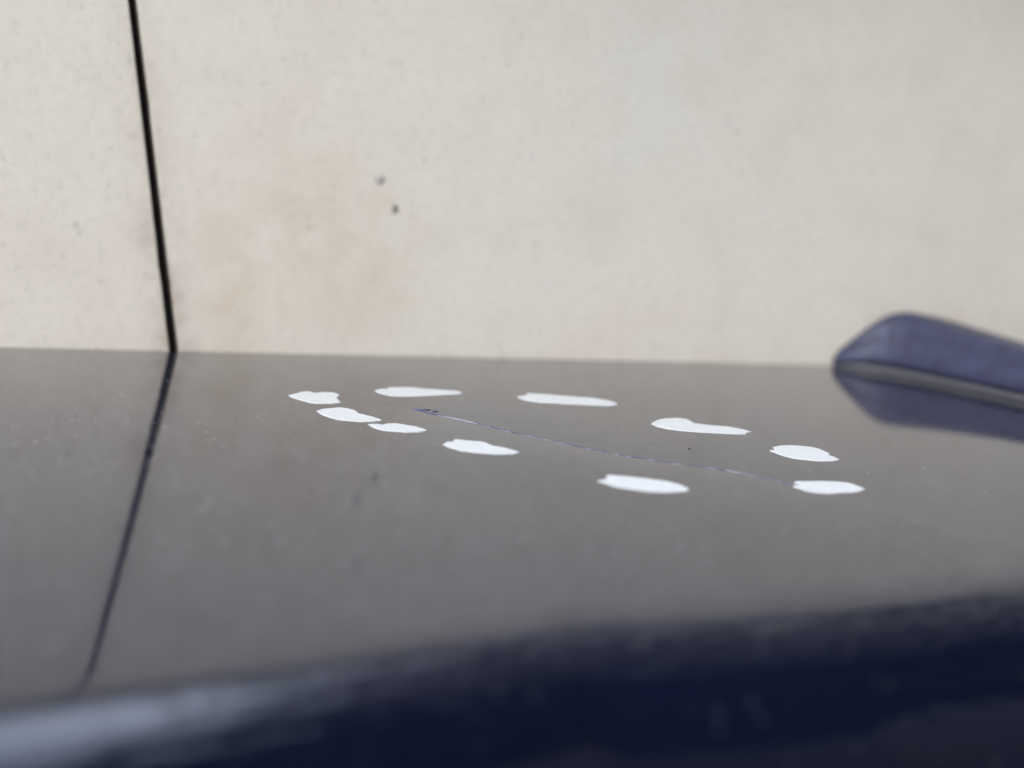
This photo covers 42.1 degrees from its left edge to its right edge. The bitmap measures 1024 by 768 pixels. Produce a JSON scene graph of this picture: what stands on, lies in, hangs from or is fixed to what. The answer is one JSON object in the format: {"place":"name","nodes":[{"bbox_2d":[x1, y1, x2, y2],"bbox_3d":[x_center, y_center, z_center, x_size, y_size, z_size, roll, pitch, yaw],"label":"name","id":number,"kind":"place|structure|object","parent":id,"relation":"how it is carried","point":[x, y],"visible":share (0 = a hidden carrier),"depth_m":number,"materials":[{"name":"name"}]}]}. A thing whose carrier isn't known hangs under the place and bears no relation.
{"place":"outdoors","nodes":[
{"label":"outdoors","id":0,"kind":"place"},
{"bbox_2d":[0,312,1023,767],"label":"car panel","id":1,"kind":"object","parent":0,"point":[226,560],"visible":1,"depth_m":0.17,"materials":[{"name":"blue paint"}]},
{"bbox_2d":[289,391,340,403],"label":"white patch","id":2,"kind":"object","parent":1,"relation":"attached to","point":[321,397],"visible":1,"depth_m":0.26,"materials":[{"name":"white paint"}]},
{"bbox_2d":[317,407,381,421],"bbox_3d":[-0.031,0.006,0.248,0.010,0.001,0.014,3,7,-26],"label":"white patch","id":3,"kind":"object","parent":1,"relation":"attached to","point":[341,413],"visible":1,"depth_m":0.25,"materials":[{"name":"white paint"}]},
{"bbox_2d":[368,423,426,432],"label":"white patch","id":4,"kind":"object","parent":1,"relation":"on","point":[395,427],"visible":1,"depth_m":0.24,"materials":[{"name":"white paint"}]},
{"bbox_2d":[375,387,461,396],"bbox_3d":[-0.020,0.002,0.281,0.020,0.002,0.011,-4,11,-25],"label":"white patch","id":5,"kind":"object","parent":1,"relation":"attached to","point":[403,391],"visible":1,"depth_m":0.28,"materials":[{"name":"white paint"}]},
{"bbox_2d":[443,439,519,453],"bbox_3d":[-0.006,0.011,0.229,0.013,0.002,0.009,7,16,41],"label":"white patch","id":6,"kind":"object","parent":1,"relation":"attached to","point":[473,446],"visible":1,"depth_m":0.23,"materials":[{"name":"white paint"}]},
{"bbox_2d":[518,393,617,405],"bbox_3d":[0.012,0.004,0.287,0.022,0.004,0.011,-5,12,-4],"label":"white patch","id":7,"kind":"object","parent":1,"relation":"attached to","point":[547,398],"visible":1,"depth_m":0.29,"materials":[{"name":"white paint"}]},
{"bbox_2d":[598,475,688,492],"bbox_3d":[0.021,0.016,0.213,0.014,0.002,0.011,-4,11,-25],"label":"white patch","id":8,"kind":"object","parent":1,"relation":"attached to","point":[641,484],"visible":1,"depth_m":0.21,"materials":[{"name":"white paint"}]},
{"bbox_2d":[651,418,750,433],"bbox_3d":[0.037,0.009,0.267,0.018,0.003,0.014,3,14,31],"label":"white patch","id":9,"kind":"object","parent":1,"relation":"attached to","point":[681,424],"visible":1,"depth_m":0.27,"materials":[{"name":"white paint"}]},
{"bbox_2d":[770,445,838,460],"bbox_3d":[0.055,0.013,0.251,0.012,0.002,0.013,-4,11,-25],"label":"white patch","id":10,"kind":"object","parent":1,"relation":"attached to","point":[803,453],"visible":1,"depth_m":0.25,"materials":[{"name":"white paint"}]},
{"bbox_2d":[793,481,864,493],"bbox_3d":[0.053,0.017,0.225,0.013,0.002,0.008,-4,11,-25],"label":"white patch","id":11,"kind":"object","parent":1,"relation":"attached to","point":[829,487],"visible":1,"depth_m":0.22,"materials":[{"name":"white paint"}]},
{"label":"ground","id":12,"kind":"structure","parent":0,"visible":0},
{"bbox_2d":[0,0,1023,364],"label":"tiled wall","id":13,"kind":"structure","parent":12,"relation":"on","point":[810,182],"depth_m":0.34,"materials":[{"name":"tile"}]}
]}

